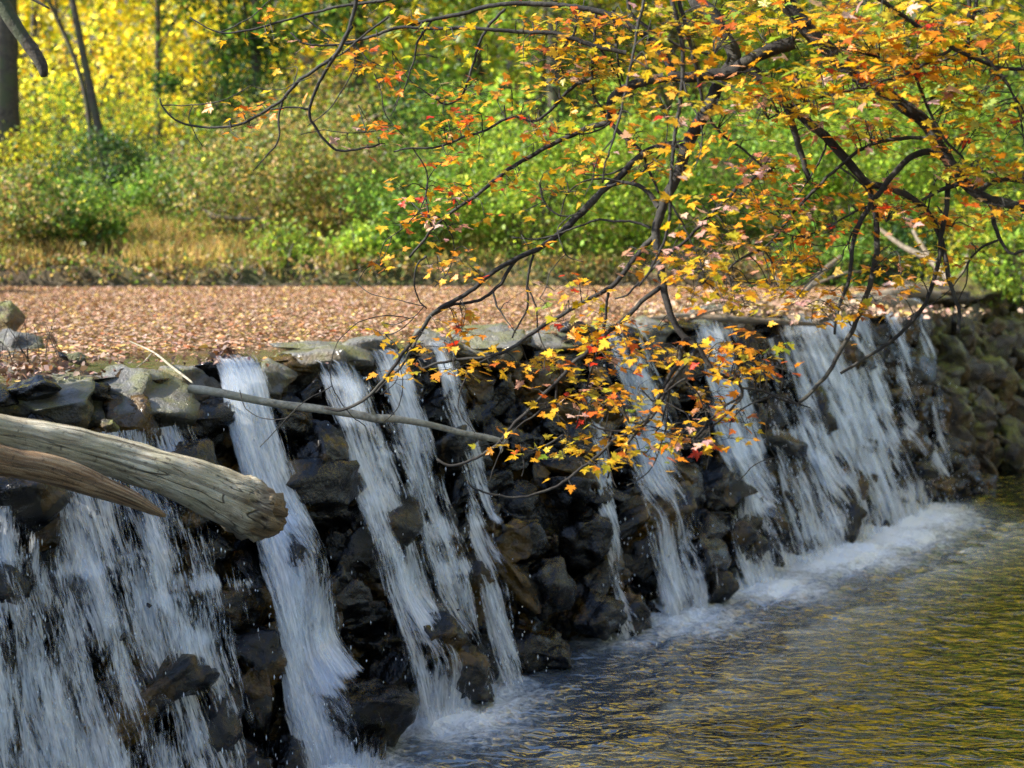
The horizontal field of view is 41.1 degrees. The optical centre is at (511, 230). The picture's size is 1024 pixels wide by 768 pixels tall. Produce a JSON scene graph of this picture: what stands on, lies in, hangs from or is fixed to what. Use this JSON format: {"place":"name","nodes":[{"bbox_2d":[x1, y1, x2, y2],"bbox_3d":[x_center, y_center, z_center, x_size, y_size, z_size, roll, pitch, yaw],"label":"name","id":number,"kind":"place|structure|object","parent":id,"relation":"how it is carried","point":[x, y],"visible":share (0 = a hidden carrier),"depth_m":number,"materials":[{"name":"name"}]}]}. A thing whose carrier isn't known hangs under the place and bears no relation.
{"place":"outdoors","nodes":[
{"label":"outdoors","id":0,"kind":"place"},
{"bbox_2d":[0,287,881,385],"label":"pond water","id":1,"kind":"structure","parent":0,"point":[97,366],"depth_m":10.60,"materials":[{"name":"brown liquid"}]},
{"bbox_2d":[0,329,44,351],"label":"boulder","id":2,"kind":"object","parent":1,"relation":"on","point":[8,340],"visible":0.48,"depth_m":8.88,"materials":[{"name":"grey stone"}]},
{"bbox_2d":[0,314,68,362],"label":"twiggy weed","id":3,"kind":"object","parent":1,"relation":"on","point":[22,351],"visible":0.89,"depth_m":8.15,"materials":[{"name":"brown plant"}]},
{"bbox_2d":[58,352,69,362],"bbox_3d":[-2.613,0.746,8.002,0.095,0.054,0.112,19,-23,41],"label":"stone","id":4,"kind":"object","parent":1,"relation":"on","point":[63,356],"visible":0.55,"depth_m":7.96,"materials":[{"name":"grey stone"}]},
{"bbox_2d":[67,352,87,365],"bbox_3d":[-2.502,0.748,7.886,0.110,0.075,0.152,20,5,33],"label":"stone","id":5,"kind":"object","parent":1,"relation":"on","point":[75,356],"visible":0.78,"depth_m":7.84,"materials":[{"name":"grey stone"}]},
{"bbox_2d":[129,341,193,383],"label":"fallen branch","id":6,"kind":"object","parent":1,"relation":"on","point":[174,369],"visible":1,"depth_m":7.50,"materials":[{"name":"beige wood"}]},
{"bbox_2d":[0,352,328,367],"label":"leaf pile","id":7,"kind":"object","parent":1,"relation":"on","point":[119,361],"visible":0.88,"depth_m":7.74,"materials":[{"name":"brown plant"}]},
{"bbox_2d":[0,285,892,453],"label":"fallen leaves","id":8,"kind":"object","parent":1,"relation":"on","point":[170,295],"depth_m":12.77,"materials":[{"name":"brown plant"}]},
{"bbox_2d":[504,296,1022,323],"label":"leaf pile","id":9,"kind":"object","parent":1,"relation":"on","point":[769,306],"visible":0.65,"depth_m":12.42,"materials":[{"name":"brown plant"}]},
{"bbox_2d":[912,229,940,280],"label":"vine stem","id":10,"kind":"object","parent":1,"relation":"on","point":[922,246],"visible":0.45,"depth_m":17.98,"materials":[{"name":"beige wood"}]},
{"bbox_2d":[0,0,1023,350],"bbox_3d":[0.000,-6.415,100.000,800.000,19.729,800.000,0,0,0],"label":"ground","id":11,"kind":"structure","parent":0,"point":[92,276],"depth_m":19.61,"materials":[{"name":"green plant"}]},
{"bbox_2d":[0,0,20,194],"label":"tree","id":12,"kind":"object","parent":11,"relation":"on","point":[9,89],"visible":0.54,"depth_m":23.80,"materials":[{"name":"brown plant"}]},
{"bbox_2d":[0,0,49,76],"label":"bare tree","id":13,"kind":"object","parent":11,"relation":"on","point":[13,23],"visible":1,"depth_m":5.08,"materials":[{"name":"grey plant"}]},
{"bbox_2d":[18,58,83,182],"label":"shrub","id":14,"kind":"object","parent":11,"relation":"on","point":[30,104],"visible":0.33,"depth_m":27.87,"materials":[{"name":"yellow plant"}]},
{"bbox_2d":[0,119,112,202],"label":"shrub","id":15,"kind":"object","parent":11,"relation":"on","point":[25,143],"visible":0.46,"depth_m":23.33,"materials":[{"name":"green plant"}]},
{"bbox_2d":[0,152,115,260],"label":"shrub","id":16,"kind":"object","parent":11,"relation":"on","point":[10,221],"visible":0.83,"depth_m":19.34,"materials":[{"name":"green plant"}]},
{"bbox_2d":[44,0,95,179],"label":"tree","id":17,"kind":"object","parent":11,"relation":"on","point":[76,65],"visible":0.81,"depth_m":24.97,"materials":[{"name":"brown plant"}]},
{"bbox_2d":[3,162,160,250],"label":"shrub","id":18,"kind":"object","parent":11,"relation":"on","point":[117,226],"visible":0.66,"depth_m":19.75,"materials":[{"name":"green plant"}]},
{"bbox_2d":[69,0,115,197],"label":"tree","id":19,"kind":"object","parent":11,"relation":"on","point":[93,104],"visible":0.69,"depth_m":24.45,"materials":[{"name":"brown plant"}]},
{"bbox_2d":[19,60,167,188],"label":"shrub","id":20,"kind":"object","parent":11,"relation":"on","point":[65,107],"visible":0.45,"depth_m":26.87,"materials":[{"name":"yellow plant"}]},
{"bbox_2d":[13,119,187,209],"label":"shrub","id":21,"kind":"object","parent":11,"relation":"on","point":[117,143],"visible":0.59,"depth_m":22.80,"materials":[{"name":"green plant"}]},
{"bbox_2d":[17,0,218,170],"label":"tree","id":22,"kind":"object","parent":11,"relation":"on","point":[35,19],"visible":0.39,"depth_m":33.20,"materials":[{"name":"yellow plant"}]},
{"bbox_2d":[99,144,243,222],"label":"shrub","id":23,"kind":"object","parent":11,"relation":"on","point":[134,184],"visible":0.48,"depth_m":21.77,"materials":[{"name":"green plant"}]},
{"bbox_2d":[100,56,247,191],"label":"shrub","id":24,"kind":"object","parent":11,"relation":"on","point":[140,119],"visible":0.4,"depth_m":26.69,"materials":[{"name":"yellow plant"}]},
{"bbox_2d":[18,0,349,180],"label":"tree","id":25,"kind":"object","parent":11,"relation":"on","point":[158,21],"visible":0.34,"depth_m":30.71,"materials":[{"name":"yellow plant"}]},
{"bbox_2d":[0,187,379,285],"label":"dry grass","id":26,"kind":"structure","parent":11,"relation":"on","point":[187,245],"depth_m":19.54,"materials":[{"name":"beige plant"}]},
{"bbox_2d":[201,208,265,220],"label":"fallen branch","id":27,"kind":"object","parent":26,"relation":"on","point":[237,218],"visible":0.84,"depth_m":20.08,"materials":[{"name":"wood"}]},
{"bbox_2d":[137,68,333,193],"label":"shrub","id":28,"kind":"object","parent":11,"relation":"on","point":[218,132],"visible":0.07,"depth_m":25.96,"materials":[{"name":"green plant"}]},
{"bbox_2d":[151,60,333,181],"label":"shrub","id":29,"kind":"object","parent":11,"relation":"on","point":[230,90],"visible":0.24,"depth_m":24.53,"materials":[{"name":"green plant"}]},
{"bbox_2d":[135,0,358,186],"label":"tree","id":30,"kind":"object","parent":11,"relation":"on","point":[256,64],"visible":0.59,"depth_m":25.23,"materials":[{"name":"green plant"}]},
{"bbox_2d":[133,101,370,251],"bbox_3d":[-3.787,-0.781,20.593,3.396,2.262,3.051,0,0,0],"label":"shrub","id":31,"kind":"object","parent":11,"relation":"on","point":[224,207],"visible":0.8,"depth_m":20.26,"materials":[{"name":"green plant"}]},
{"bbox_2d":[53,0,472,156],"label":"tree","id":32,"kind":"object","parent":11,"relation":"on","point":[189,62],"visible":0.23,"depth_m":36.29,"materials":[{"name":"yellow plant"}]},
{"bbox_2d":[233,212,330,266],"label":"shrub","id":33,"kind":"object","parent":11,"relation":"on","point":[302,245],"visible":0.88,"depth_m":19.27,"materials":[{"name":"green plant"}]},
{"bbox_2d":[157,49,426,206],"bbox_3d":[-3.607,-1.671,23.111,4.763,2.697,3.474,0,0,0],"label":"shrub","id":34,"kind":"object","parent":11,"relation":"on","point":[319,99],"visible":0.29,"depth_m":22.89,"materials":[{"name":"green plant"}]},
{"bbox_2d":[103,0,529,189],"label":"tree","id":35,"kind":"object","parent":11,"relation":"on","point":[341,33],"visible":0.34,"depth_m":25.15,"materials":[{"name":"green plant"}]},
{"bbox_2d":[191,74,488,242],"bbox_3d":[-2.450,-1.033,20.883,4.230,2.671,3.854,0,0,0],"label":"shrub","id":36,"kind":"object","parent":11,"relation":"on","point":[348,165],"visible":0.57,"depth_m":20.52,"materials":[{"name":"green plant"}]},
{"bbox_2d":[301,214,411,263],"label":"shrub","id":37,"kind":"object","parent":11,"relation":"on","point":[360,231],"visible":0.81,"depth_m":19.04,"materials":[{"name":"green plant"}]},
{"bbox_2d":[311,142,507,259],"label":"shrub","id":38,"kind":"object","parent":11,"relation":"on","point":[376,196],"visible":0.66,"depth_m":19.56,"materials":[{"name":"green plant"}]},
{"bbox_2d":[197,0,660,191],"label":"tree","id":39,"kind":"object","parent":11,"relation":"on","point":[477,33],"visible":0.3,"depth_m":26.34,"materials":[{"name":"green plant"}]},
{"bbox_2d":[343,52,517,195],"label":"shrub","id":40,"kind":"object","parent":11,"relation":"on","point":[405,104],"visible":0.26,"depth_m":22.41,"materials":[{"name":"green plant"}]},
{"bbox_2d":[333,73,550,221],"bbox_3d":[-1.063,-1.319,22.152,3.447,2.546,3.260,0,0,0],"label":"shrub","id":41,"kind":"object","parent":11,"relation":"on","point":[426,109],"visible":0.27,"depth_m":21.71,"materials":[{"name":"green plant"}]},
{"bbox_2d":[1,259,884,287],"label":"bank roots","id":42,"kind":"object","parent":11,"relation":"on","point":[324,271],"visible":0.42,"depth_m":18.80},
{"bbox_2d":[0,251,1023,286],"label":"bank weeds","id":43,"kind":"object","parent":11,"relation":"on","point":[589,262],"visible":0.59,"depth_m":18.77,"materials":[{"name":"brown plant"}]},
{"bbox_2d":[0,264,1023,767],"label":"stone dam","id":44,"kind":"structure","parent":11,"relation":"on","point":[558,544],"depth_m":8.46,"materials":[{"name":"black stone"}]},
{"bbox_2d":[0,300,25,330],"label":"boulder","id":45,"kind":"object","parent":44,"relation":"on","point":[9,309],"visible":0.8,"depth_m":9.74,"materials":[{"name":"beige stone"}]},
{"bbox_2d":[0,356,122,381],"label":"leaf pile","id":46,"kind":"object","parent":44,"relation":"on","point":[25,370],"visible":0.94,"depth_m":7.12,"materials":[{"name":"brown plant"}]},
{"bbox_2d":[0,444,165,517],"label":"split log","id":47,"kind":"object","parent":44,"relation":"on","point":[56,471],"visible":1,"depth_m":4.87,"materials":[{"name":"brown wood"}]},
{"bbox_2d":[0,509,219,767],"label":"waterfall","id":48,"kind":"structure","parent":44,"relation":"on","point":[6,551],"depth_m":6.00,"materials":[{"name":"liquid"}]},
{"bbox_2d":[100,419,119,432],"bbox_3d":[-1.987,0.965,6.749,0.078,0.068,0.099,0,0,14],"label":"stone","id":49,"kind":"object","parent":44,"relation":"on","point":[107,425],"visible":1,"depth_m":6.73,"materials":[{"name":"grey stone"}]},
{"bbox_2d":[0,414,288,541],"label":"log","id":50,"kind":"object","parent":44,"relation":"on","point":[240,506],"visible":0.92,"depth_m":5.15,"materials":[{"name":"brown wood"}]},
{"bbox_2d":[0,426,351,767],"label":"waterfall","id":51,"kind":"structure","parent":44,"relation":"on","point":[87,567],"depth_m":6.54,"materials":[{"name":"liquid"}]},
{"bbox_2d":[196,340,251,365],"bbox_3d":[-1.667,0.714,7.900,0.304,0.162,0.255,0,0,0],"label":"leaf pile","id":52,"kind":"object","parent":44,"relation":"on","point":[217,353],"visible":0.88,"depth_m":7.86,"materials":[{"name":"brown plant"}]},
{"bbox_2d":[208,357,388,767],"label":"waterfall","id":53,"kind":"structure","parent":44,"relation":"on","point":[322,656],"depth_m":7.21,"materials":[{"name":"liquid"}]},
{"bbox_2d":[269,341,342,350],"bbox_3d":[-1.277,0.762,8.726,0.543,0.095,0.337,0,0,-44],"label":"stone","id":54,"kind":"object","parent":44,"relation":"on","point":[303,345],"visible":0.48,"depth_m":8.66,"materials":[{"name":"grey stone"}]},
{"bbox_2d":[322,363,520,726],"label":"waterfall","id":55,"kind":"structure","parent":44,"relation":"on","point":[372,501],"depth_m":7.92,"materials":[{"name":"liquid"}]},
{"bbox_2d":[376,350,530,708],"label":"waterfall","id":56,"kind":"structure","parent":44,"relation":"on","point":[444,569],"depth_m":8.40,"materials":[{"name":"liquid"}]},
{"bbox_2d":[431,343,564,699],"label":"waterfall","id":57,"kind":"structure","parent":44,"relation":"on","point":[499,615],"depth_m":8.45,"materials":[{"name":"liquid"}]},
{"bbox_2d":[583,397,656,646],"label":"waterfall","id":58,"kind":"structure","parent":44,"relation":"on","point":[611,512],"depth_m":9.54,"materials":[{"name":"liquid"}]},
{"bbox_2d":[599,326,764,635],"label":"waterfall","id":59,"kind":"structure","parent":44,"relation":"on","point":[676,583],"depth_m":9.94,"materials":[{"name":"liquid"}]},
{"bbox_2d":[649,304,826,325],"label":"fallen branch","id":60,"kind":"object","parent":44,"relation":"on","point":[727,318],"visible":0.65,"depth_m":11.98,"materials":[{"name":"wood"}]},
{"bbox_2d":[697,322,797,588],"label":"waterfall","id":61,"kind":"structure","parent":44,"relation":"on","point":[740,452],"depth_m":11.16,"materials":[{"name":"liquid"}]},
{"bbox_2d":[753,338,847,573],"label":"waterfall","id":62,"kind":"structure","parent":44,"relation":"on","point":[797,533],"depth_m":11.50,"materials":[{"name":"liquid"}]},
{"bbox_2d":[770,255,861,301],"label":"fallen branch","id":63,"kind":"object","parent":44,"relation":"on","point":[813,283],"visible":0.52,"depth_m":15.30,"materials":[{"name":"wood"}]},
{"bbox_2d":[679,309,970,592],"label":"waterfall","id":64,"kind":"structure","parent":44,"relation":"on","point":[854,420],"depth_m":12.80,"materials":[{"name":"liquid"}]},
{"bbox_2d":[856,292,873,298],"bbox_3d":[3.601,0.701,13.894,0.178,0.143,0.175,3,-1,-17],"label":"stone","id":65,"kind":"object","parent":44,"relation":"on","point":[859,295],"visible":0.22,"depth_m":13.87,"materials":[{"name":"beige stone"}]},
{"bbox_2d":[812,295,934,322],"bbox_3d":[3.625,0.770,13.540,2.016,0.237,0.213,0,0,-43],"label":"driftwood log","id":66,"kind":"object","parent":44,"relation":"on","point":[911,302],"visible":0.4,"depth_m":13.62,"materials":[{"name":"wood"}]},
{"bbox_2d":[853,284,941,300],"bbox_3d":[4.167,0.707,15.071,1.332,0.210,0.174,0,0,-23],"label":"driftwood log","id":67,"kind":"object","parent":44,"relation":"on","point":[935,295],"visible":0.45,"depth_m":15.13,"materials":[{"name":"brown wood"}]},
{"bbox_2d":[880,227,950,280],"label":"vine stem","id":68,"kind":"object","parent":44,"relation":"on","point":[906,248],"visible":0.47,"depth_m":17.92,"materials":[{"name":"beige wood"}]},
{"bbox_2d":[883,311,976,518],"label":"waterfall","id":69,"kind":"structure","parent":44,"relation":"on","point":[910,423],"depth_m":13.84,"materials":[{"name":"liquid"}]},
{"bbox_2d":[910,298,964,505],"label":"waterfall","id":70,"kind":"structure","parent":44,"relation":"on","point":[940,433],"depth_m":14.17,"materials":[{"name":"liquid"}]},
{"bbox_2d":[919,189,1023,310],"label":"shrub","id":71,"kind":"object","parent":44,"relation":"on","point":[1013,291],"visible":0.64,"depth_m":17.42,"materials":[{"name":"green plant"}]},
{"bbox_2d":[959,242,1001,275],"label":"vine stem","id":72,"kind":"object","parent":44,"relation":"on","point":[967,254],"visible":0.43,"depth_m":17.64,"materials":[{"name":"beige wood"}]},
{"bbox_2d":[0,133,1023,285],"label":"ground cover","id":73,"kind":"object","parent":11,"relation":"on","point":[125,240],"visible":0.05,"depth_m":20.14,"materials":[{"name":"green plant"}]},
{"bbox_2d":[17,0,1023,153],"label":"distant wood","id":74,"kind":"object","parent":11,"relation":"on","point":[48,21],"visible":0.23,"depth_m":40.68,"materials":[{"name":"yellow plant"}]},
{"bbox_2d":[405,86,646,259],"bbox_3d":[0.175,-0.856,19.662,3.506,2.576,3.308,0,0,0],"label":"shrub","id":75,"kind":"object","parent":11,"relation":"on","point":[510,201],"visible":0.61,"depth_m":19.51,"materials":[{"name":"green plant"}]},
{"bbox_2d":[542,0,546,186],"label":"tree","id":76,"kind":"object","parent":11,"relation":"on","point":[544,15],"visible":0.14,"depth_m":27.63,"materials":[{"name":"brown plant"}]},
{"bbox_2d":[383,0,738,199],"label":"tree","id":77,"kind":"object","parent":11,"relation":"on","point":[553,14],"visible":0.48,"depth_m":22.57,"materials":[{"name":"yellow plant"}]},
{"bbox_2d":[495,0,681,152],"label":"shrub","id":78,"kind":"object","parent":11,"relation":"on","point":[588,94],"visible":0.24,"depth_m":24.37,"materials":[{"name":"green plant"}]},
{"bbox_2d":[159,0,1023,498],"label":"maple tree","id":79,"kind":"object","parent":11,"relation":"on","point":[799,22],"visible":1,"depth_m":5.26,"materials":[{"name":"orange plant"}]},
{"bbox_2d":[336,101,410,129],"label":"branch","id":80,"kind":"object","parent":79,"relation":"attached to","point":[375,117],"visible":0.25,"depth_m":22.95,"materials":[{"name":"brown wood"}]},
{"bbox_2d":[490,64,744,254],"bbox_3d":[1.624,-1.004,19.924,3.723,2.742,3.515,0,0,16],"label":"shrub","id":81,"kind":"object","parent":11,"relation":"on","point":[622,209],"visible":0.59,"depth_m":19.39,"materials":[{"name":"green plant"}]},
{"bbox_2d":[566,0,729,138],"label":"tree","id":82,"kind":"object","parent":11,"relation":"on","point":[597,3],"visible":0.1,"depth_m":35.80,"materials":[{"name":"brown plant"}]},
{"bbox_2d":[333,204,1023,285],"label":"weeds","id":83,"kind":"object","parent":11,"relation":"on","point":[480,252],"visible":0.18,"depth_m":19.68,"materials":[{"name":"green plant"}]},
{"bbox_2d":[691,9,699,172],"bbox_3d":[3.321,-10.970,27.184,8.230,20.597,9.250,0,0,44],"label":"tree","id":84,"kind":"object","parent":11,"relation":"on","point":[693,83],"visible":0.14,"depth_m":27.63,"materials":[{"name":"brown plant"}]},
{"bbox_2d":[507,0,920,181],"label":"tree","id":85,"kind":"object","parent":11,"relation":"on","point":[662,21],"visible":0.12,"depth_m":26.81,"materials":[{"name":"green plant"}]},
{"bbox_2d":[535,0,948,196],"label":"tree","id":86,"kind":"object","parent":11,"relation":"on","point":[877,8],"visible":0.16,"depth_m":25.31,"materials":[{"name":"green plant"}]},
{"bbox_2d":[624,61,886,248],"bbox_3d":[3.541,-1.142,20.139,3.520,2.861,3.847,0,0,-45],"label":"shrub","id":87,"kind":"object","parent":11,"relation":"on","point":[732,147],"visible":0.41,"depth_m":20.01,"materials":[{"name":"green plant"}]},
{"bbox_2d":[751,221,899,287],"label":"shrub","id":88,"kind":"object","parent":11,"relation":"on","point":[831,251],"visible":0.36,"depth_m":18.67,"materials":[{"name":"green plant"}]},
{"bbox_2d":[677,63,977,248],"bbox_3d":[4.728,-1.082,19.873,4.490,2.742,3.811,0,0,-28],"label":"shrub","id":89,"kind":"object","parent":11,"relation":"on","point":[866,165],"visible":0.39,"depth_m":19.60,"materials":[{"name":"green plant"}]},
{"bbox_2d":[837,1,844,180],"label":"tree","id":90,"kind":"object","parent":11,"relation":"on","point":[839,113],"visible":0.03,"depth_m":28.44,"materials":[{"name":"brown plant"}]},
{"bbox_2d":[692,0,1023,195],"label":"tree","id":91,"kind":"object","parent":11,"relation":"on","point":[796,57],"visible":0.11,"depth_m":24.93,"materials":[{"name":"green plant"}]},
{"bbox_2d":[844,199,974,287],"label":"shrub","id":92,"kind":"object","parent":11,"relation":"on","point":[880,280],"visible":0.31,"depth_m":18.58,"materials":[{"name":"green plant"}]},
{"bbox_2d":[812,0,1016,48],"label":"tree","id":93,"kind":"object","parent":11,"relation":"on","point":[884,19],"visible":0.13,"depth_m":33.69,"materials":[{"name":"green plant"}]},
{"bbox_2d":[823,20,1023,250],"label":"shrub","id":94,"kind":"object","parent":11,"relation":"on","point":[929,168],"visible":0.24,"depth_m":19.62,"materials":[{"name":"green plant"}]},
{"bbox_2d":[888,189,1020,282],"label":"shrub","id":95,"kind":"object","parent":11,"relation":"on","point":[958,207],"visible":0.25,"depth_m":18.02,"materials":[{"name":"green plant"}]},
{"bbox_2d":[890,0,1023,192],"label":"tree","id":96,"kind":"object","parent":11,"relation":"on","point":[981,18],"visible":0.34,"depth_m":23.11,"materials":[{"name":"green plant"}]},
{"bbox_2d":[911,46,1023,242],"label":"shrub","id":97,"kind":"object","parent":11,"relation":"on","point":[1015,191],"visible":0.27,"depth_m":19.36,"materials":[{"name":"green plant"}]},
{"bbox_2d":[986,0,993,189],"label":"tree","id":98,"kind":"object","parent":11,"relation":"on","point":[992,50],"visible":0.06,"depth_m":28.43,"materials":[{"name":"brown plant"}]},
{"bbox_2d":[308,468,1023,767],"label":"pool water","id":99,"kind":"structure","parent":0,"point":[902,646],"depth_m":8.38,"materials":[{"name":"green liquid"}]}
]}

